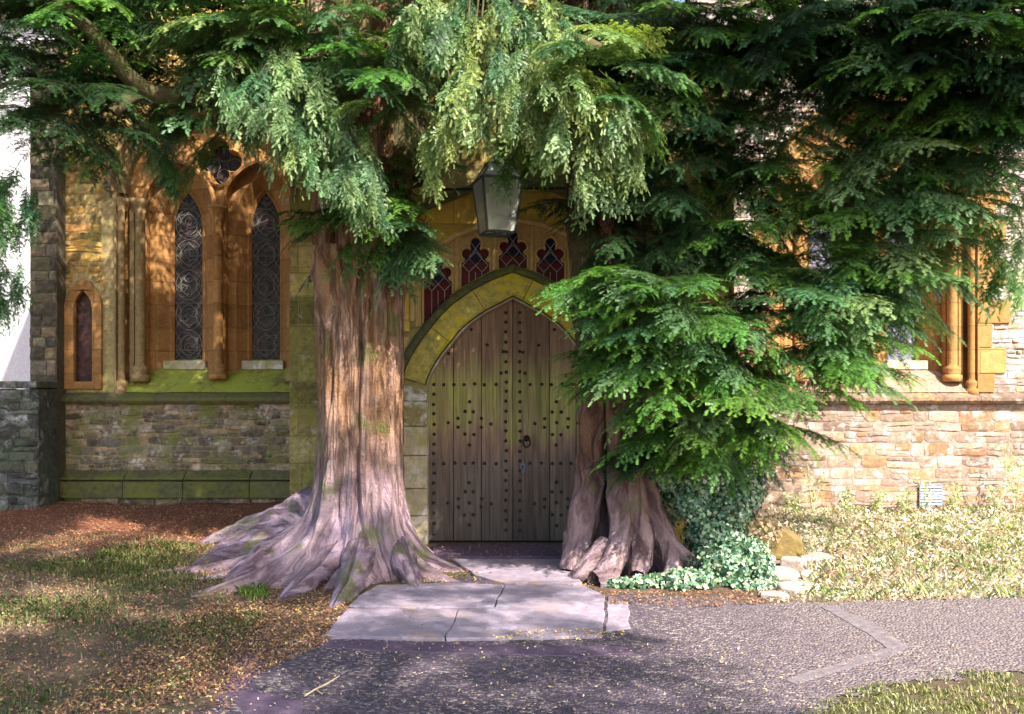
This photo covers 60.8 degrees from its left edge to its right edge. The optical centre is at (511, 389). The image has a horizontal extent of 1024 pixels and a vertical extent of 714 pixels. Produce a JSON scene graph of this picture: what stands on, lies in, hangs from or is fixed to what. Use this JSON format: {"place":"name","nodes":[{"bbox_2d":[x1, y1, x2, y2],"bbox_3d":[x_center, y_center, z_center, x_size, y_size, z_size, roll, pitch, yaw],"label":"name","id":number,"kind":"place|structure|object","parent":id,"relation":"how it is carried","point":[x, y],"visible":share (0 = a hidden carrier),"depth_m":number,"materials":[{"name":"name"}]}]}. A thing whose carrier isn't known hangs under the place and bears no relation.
{"place":"outdoors","nodes":[
{"label":"outdoors","id":0,"kind":"place"},
{"bbox_2d":[0,501,1023,713],"bbox_3d":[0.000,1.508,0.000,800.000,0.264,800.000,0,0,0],"label":"ground","id":1,"kind":"structure","parent":0,"point":[262,507],"depth_m":6.54,"materials":[{"name":"soil"}]},
{"bbox_2d":[0,381,59,510],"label":"boundary wall","id":2,"kind":"structure","parent":1,"relation":"on","point":[28,445],"depth_m":10.24,"materials":[{"name":"grey stone"}]},
{"bbox_2d":[0,1,63,388],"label":"cottage","id":3,"kind":"structure","parent":1,"relation":"on","point":[14,357],"depth_m":16.00,"materials":[{"name":"white paint"}]},
{"bbox_2d":[0,501,260,552],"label":"needle litter","id":4,"kind":"object","parent":1,"relation":"on","point":[120,521],"visible":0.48,"depth_m":9.70,"materials":[{"name":"brown plant"}]},
{"bbox_2d":[0,532,267,713],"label":"grass","id":5,"kind":"structure","parent":1,"relation":"on","point":[36,608],"depth_m":6.19,"materials":[{"name":"green plant"}]},
{"bbox_2d":[93,533,213,584],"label":"grass","id":6,"kind":"structure","parent":1,"relation":"on","point":[107,553],"depth_m":8.27,"materials":[{"name":"green plant"}]},
{"bbox_2d":[0,501,357,713],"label":"leaf litter","id":7,"kind":"object","parent":1,"relation":"on","point":[125,635],"visible":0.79,"depth_m":6.23,"materials":[{"name":"brown plant"}]},
{"bbox_2d":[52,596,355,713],"bbox_3d":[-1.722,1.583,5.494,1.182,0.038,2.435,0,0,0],"label":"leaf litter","id":8,"kind":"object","parent":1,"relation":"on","point":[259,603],"visible":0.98,"depth_m":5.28,"materials":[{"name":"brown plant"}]},
{"bbox_2d":[232,581,270,600],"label":"grass","id":9,"kind":"structure","parent":1,"relation":"on","point":[246,589],"depth_m":6.79,"materials":[{"name":"green plant"}]},
{"bbox_2d":[225,650,302,713],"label":"concrete patch","id":10,"kind":"object","parent":1,"relation":"on","point":[245,697],"visible":0.64,"depth_m":4.48,"materials":[{"name":"grey concrete"}]},
{"bbox_2d":[198,560,484,584],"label":"leaf litter","id":11,"kind":"object","parent":1,"relation":"on","point":[200,567],"visible":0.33,"depth_m":7.28,"materials":[{"name":"brown plant"}]},
{"bbox_2d":[0,0,701,609],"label":"yew tree","id":12,"kind":"object","parent":1,"relation":"on","point":[352,84],"visible":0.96,"depth_m":6.94,"materials":[{"name":"green plant"}]},
{"bbox_2d":[496,65,512,157],"bbox_3d":[-0.033,-3.055,8.538,0.070,1.804,0.450,0,0,24],"label":"hanging rod","id":13,"kind":"object","parent":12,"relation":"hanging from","point":[497,120],"visible":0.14,"depth_m":8.35,"materials":[{"name":"black metal"}]},
{"bbox_2d":[471,156,523,237],"bbox_3d":[-0.141,-1.871,8.350,0.423,0.792,0.423,0,0,-17],"label":"lantern","id":14,"kind":"object","parent":13,"relation":"hanging from","point":[495,221],"visible":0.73,"depth_m":8.21,"materials":[{"name":"grey glass"}]},
{"bbox_2d":[324,608,457,641],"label":"paving slab","id":15,"kind":"structure","parent":1,"relation":"on","point":[345,625],"depth_m":5.84,"materials":[{"name":"grey stone"}]},
{"bbox_2d":[349,582,503,609],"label":"paving slab","id":16,"kind":"structure","parent":1,"relation":"on","point":[472,596],"depth_m":6.62,"materials":[{"name":"grey stone"}]},
{"bbox_2d":[320,640,633,656],"bbox_3d":[-0.241,1.609,5.364,1.981,0.042,0.234,0,0,4],"label":"edging stone","id":17,"kind":"object","parent":1,"relation":"on","point":[450,648],"visible":0.66,"depth_m":5.35,"materials":[{"name":"grey stone"}]},
{"bbox_2d":[432,544,561,559],"bbox_3d":[-0.091,1.597,8.504,1.431,0.066,0.638,0,0,0],"label":"doorstep","id":18,"kind":"object","parent":1,"relation":"on","point":[534,552],"visible":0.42,"depth_m":8.43,"materials":[{"name":"grey stone"}]},
{"bbox_2d":[430,543,562,556],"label":"leaf litter","id":19,"kind":"object","parent":18,"relation":"on","point":[499,548],"visible":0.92,"depth_m":8.42,"materials":[{"name":"brown plant"}]},
{"bbox_2d":[422,557,596,589],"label":"leaf litter","id":20,"kind":"object","parent":1,"relation":"on","point":[475,579],"visible":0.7,"depth_m":7.19,"materials":[{"name":"brown plant"}]},
{"bbox_2d":[452,558,581,585],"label":"paving slab","id":21,"kind":"structure","parent":1,"relation":"on","point":[516,571],"depth_m":7.52,"materials":[{"name":"grey stone"}]},
{"bbox_2d":[446,585,604,640],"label":"paving slab","id":22,"kind":"structure","parent":1,"relation":"on","point":[540,612],"depth_m":6.05,"materials":[{"name":"grey stone"}]},
{"bbox_2d":[333,585,596,629],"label":"leaf litter","id":23,"kind":"object","parent":22,"relation":"on","point":[452,615],"visible":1,"depth_m":6.18,"materials":[{"name":"brown plant"}]},
{"bbox_2d":[494,626,631,639],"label":"leaf litter","id":24,"kind":"object","parent":22,"relation":"on","point":[516,632],"visible":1,"depth_m":5.58,"materials":[{"name":"brown plant"}]},
{"bbox_2d":[29,0,1023,544],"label":"church","id":25,"kind":"structure","parent":1,"relation":"on","point":[173,352],"depth_m":10.98,"materials":[{"name":"beige stone"}]},
{"bbox_2d":[64,278,102,388],"bbox_3d":[-5.390,-0.698,11.008,0.470,1.397,0.105,0,0,0],"label":"small window","id":26,"kind":"structure","parent":25,"relation":"in","point":[83,306],"depth_m":10.96,"materials":[{"name":"orange stone"}]},
{"bbox_2d":[105,108,289,394],"bbox_3d":[-3.750,-1.760,11.215,2.720,3.920,0.650,0,0,0],"label":"window","id":27,"kind":"structure","parent":25,"relation":"in","point":[202,289],"depth_m":11.32,"materials":[{"name":"orange stone"}]},
{"bbox_2d":[429,300,512,540],"bbox_3d":[-0.437,0.315,9.136,0.886,2.530,0.067,0,0,0],"label":"door leaf","id":28,"kind":"structure","parent":25,"relation":"in","point":[497,325],"depth_m":9.12,"materials":[{"name":"brown wood"}]},
{"bbox_2d":[416,223,569,326],"bbox_3d":[0.009,-1.188,9.090,2.020,1.094,0.140,0,0,0],"label":"tracery window","id":29,"kind":"structure","parent":25,"relation":"in","point":[536,249],"depth_m":9.10,"materials":[{"name":"stone"}]},
{"bbox_2d":[440,187,565,194],"bbox_3d":[0.127,-2.002,8.844,1.727,0.042,0.313,0,0,0],"label":"tie bar","id":30,"kind":"object","parent":25,"relation":"attached to","point":[527,188],"visible":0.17,"depth_m":8.69,"materials":[{"name":"black metal"}]},
{"bbox_2d":[513,300,578,540],"bbox_3d":[0.455,0.315,9.126,0.886,2.530,0.088,0,0,0],"label":"door leaf","id":31,"kind":"structure","parent":25,"relation":"in","point":[530,330],"depth_m":9.12,"materials":[{"name":"brown wood"}]},
{"bbox_2d":[729,409,764,516],"bbox_3d":[2.281,0.693,8.693,0.398,1.430,0.301,0,0,36],"label":"ivy","id":32,"kind":"object","parent":25,"relation":"attached to","point":[749,480],"visible":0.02,"depth_m":8.64,"materials":[{"name":"green plant"}]},
{"bbox_2d":[771,97,986,394],"bbox_3d":[4.620,-1.760,11.215,2.720,3.920,0.650,0,0,0],"label":"window","id":33,"kind":"structure","parent":25,"relation":"in","point":[958,371],"depth_m":11.11,"materials":[{"name":"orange stone"}]},
{"bbox_2d":[605,595,630,631],"bbox_3d":[0.758,1.608,6.236,0.171,0.044,0.998,0,0,7],"label":"edging stone","id":34,"kind":"object","parent":1,"relation":"on","point":[618,615],"visible":0.77,"depth_m":6.13,"materials":[{"name":"grey stone"}]},
{"bbox_2d":[600,589,781,607],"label":"leaf litter","id":35,"kind":"object","parent":1,"relation":"on","point":[689,592],"visible":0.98,"depth_m":6.62,"materials":[{"name":"brown plant"}]},
{"bbox_2d":[604,518,779,592],"bbox_3d":[1.466,1.363,7.234,1.496,0.499,0.767,0,0,0],"label":"ground ivy","id":36,"kind":"object","parent":1,"relation":"on","point":[720,546],"visible":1,"depth_m":7.16,"materials":[{"name":"green plant"}]},
{"bbox_2d":[473,0,1023,587],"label":"yew tree","id":37,"kind":"object","parent":1,"relation":"on","point":[937,86],"visible":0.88,"depth_m":6.96,"materials":[{"name":"green plant"}]},
{"bbox_2d":[647,449,767,556],"bbox_3d":[1.755,1.012,7.701,1.130,1.034,0.735,0,0,0],"label":"ivy","id":38,"kind":"object","parent":37,"relation":"attached to","point":[704,507],"visible":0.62,"depth_m":7.60,"materials":[{"name":"green plant"}]},
{"bbox_2d":[718,487,785,550],"bbox_3d":[2.087,1.176,7.719,0.635,0.617,0.412,0,0,0],"label":"dry shrub","id":39,"kind":"object","parent":1,"relation":"on","point":[758,521],"visible":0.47,"depth_m":7.64,"materials":[{"name":"beige plant"}]},
{"bbox_2d":[760,591,789,598],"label":"stone","id":40,"kind":"object","parent":1,"relation":"on","point":[766,594],"visible":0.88,"depth_m":6.69,"materials":[{"name":"beige stone"}]},
{"bbox_2d":[758,513,802,559],"bbox_3d":[2.545,1.391,8.285,0.465,0.414,0.270,0,0,0],"label":"rock","id":41,"kind":"object","parent":1,"relation":"on","point":[790,543],"visible":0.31,"depth_m":8.15,"materials":[{"name":"yellow stone"}]},
{"bbox_2d":[772,566,800,579],"bbox_3d":[2.317,1.587,7.440,0.268,0.143,0.201,0,0,0],"label":"stone","id":42,"kind":"object","parent":1,"relation":"on","point":[785,573],"visible":0.45,"depth_m":7.37,"materials":[{"name":"beige stone"}]},
{"bbox_2d":[783,490,800,509],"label":"weed","id":43,"kind":"object","parent":1,"relation":"on","point":[792,506],"visible":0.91,"depth_m":10.60,"materials":[{"name":"yellow plant"}]},
{"bbox_2d":[780,556,806,567],"bbox_3d":[2.559,1.571,7.899,0.242,0.126,0.179,0,0,25],"label":"stone","id":44,"kind":"object","parent":1,"relation":"on","point":[793,561],"visible":0.81,"depth_m":7.83,"materials":[{"name":"beige stone"}]},
{"bbox_2d":[777,581,820,593],"bbox_3d":[2.282,1.591,6.917,0.351,0.118,0.176,0,0,0],"label":"stone","id":45,"kind":"object","parent":1,"relation":"on","point":[792,587],"visible":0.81,"depth_m":6.89,"materials":[{"name":"beige stone"}]},
{"bbox_2d":[800,569,818,579],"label":"stone","id":46,"kind":"object","parent":1,"relation":"on","point":[804,572],"visible":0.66,"depth_m":7.37,"materials":[{"name":"beige stone"}]},
{"bbox_2d":[800,555,822,565],"bbox_3d":[2.711,1.564,7.894,0.232,0.116,0.182,0,0,0],"label":"stone","id":47,"kind":"object","parent":1,"relation":"on","point":[818,560],"visible":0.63,"depth_m":7.82,"materials":[{"name":"beige stone"}]},
{"bbox_2d":[800,462,826,509],"bbox_3d":[3.672,1.193,10.598,0.365,0.634,0.118,0,0,-13],"label":"weed","id":48,"kind":"object","parent":1,"relation":"on","point":[809,494],"visible":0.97,"depth_m":10.60,"materials":[{"name":"green plant"}]},
{"bbox_2d":[807,552,831,565],"bbox_3d":[2.771,1.562,7.902,0.212,0.160,0.180,0,0,-19],"label":"stone","id":49,"kind":"object","parent":1,"relation":"on","point":[820,554],"visible":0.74,"depth_m":7.89,"materials":[{"name":"beige stone"}]},
{"bbox_2d":[835,488,854,510],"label":"weed","id":50,"kind":"object","parent":1,"relation":"on","point":[848,495],"visible":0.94,"depth_m":10.58,"materials":[{"name":"yellow plant"}]},
{"bbox_2d":[870,490,888,511],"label":"weed","id":51,"kind":"object","parent":1,"relation":"on","point":[881,498],"visible":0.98,"depth_m":10.58,"materials":[{"name":"yellow plant"}]},
{"bbox_2d":[763,502,1023,601],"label":"dry grass","id":52,"kind":"structure","parent":1,"relation":"on","point":[927,564],"depth_m":8.10,"materials":[{"name":"beige plant"}]},
{"bbox_2d":[895,490,915,512],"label":"weed","id":53,"kind":"object","parent":1,"relation":"on","point":[902,506],"visible":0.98,"depth_m":10.60,"materials":[{"name":"yellow plant"}]},
{"bbox_2d":[800,668,1023,713],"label":"grass","id":54,"kind":"structure","parent":1,"relation":"on","point":[946,691],"depth_m":4.50,"materials":[{"name":"green plant"}]},
{"bbox_2d":[917,477,935,512],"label":"weed","id":55,"kind":"object","parent":1,"relation":"on","point":[924,492],"visible":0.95,"depth_m":10.62,"materials":[{"name":"yellow plant"}]},
{"bbox_2d":[945,483,961,511],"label":"weed","id":56,"kind":"object","parent":1,"relation":"on","point":[955,505],"visible":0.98,"depth_m":10.58,"materials":[{"name":"yellow plant"}]},
{"bbox_2d":[905,526,1021,579],"bbox_3d":[4.250,1.493,8.261,0.989,0.164,2.602,0,0,33],"label":"plant","id":57,"kind":"object","parent":1,"relation":"on","point":[962,557],"visible":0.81,"depth_m":7.90,"materials":[{"name":"green plant"}]},
{"bbox_2d":[985,479,1009,512],"bbox_3d":[5.890,1.300,10.589,0.269,0.430,0.133,0,0,19],"label":"weed","id":58,"kind":"object","parent":1,"relation":"on","point":[993,498],"visible":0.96,"depth_m":10.59,"materials":[{"name":"yellow plant"}]},
{"bbox_2d":[998,445,1023,512],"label":"weed","id":59,"kind":"object","parent":1,"relation":"on","point":[1013,487],"visible":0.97,"depth_m":10.60,"materials":[{"name":"yellow plant"}]},
{"bbox_2d":[189,577,1023,713],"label":"path","id":60,"kind":"structure","parent":0,"point":[915,625],"depth_m":5.06,"materials":[{"name":"grey asphalt"}]},
{"bbox_2d":[304,675,339,696],"bbox_3d":[-0.981,1.567,4.606,0.068,0.038,0.262,0,0,28],"label":"fallen twig","id":61,"kind":"object","parent":60,"relation":"on","point":[310,692],"visible":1,"depth_m":4.59,"materials":[{"name":"beige wood"}]},
{"bbox_2d":[93,641,1013,711],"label":"leaf litter","id":62,"kind":"object","parent":60,"relation":"on","point":[582,678],"visible":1,"depth_m":4.81,"materials":[{"name":"brown plant"}]},
{"bbox_2d":[786,605,907,684],"bbox_3d":[2.158,1.610,5.481,0.596,0.040,1.934,0,0,25],"label":"path strip","id":63,"kind":"object","parent":60,"relation":"on","point":[889,642],"visible":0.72,"depth_m":5.36,"materials":[{"name":"concrete"}]}
]}

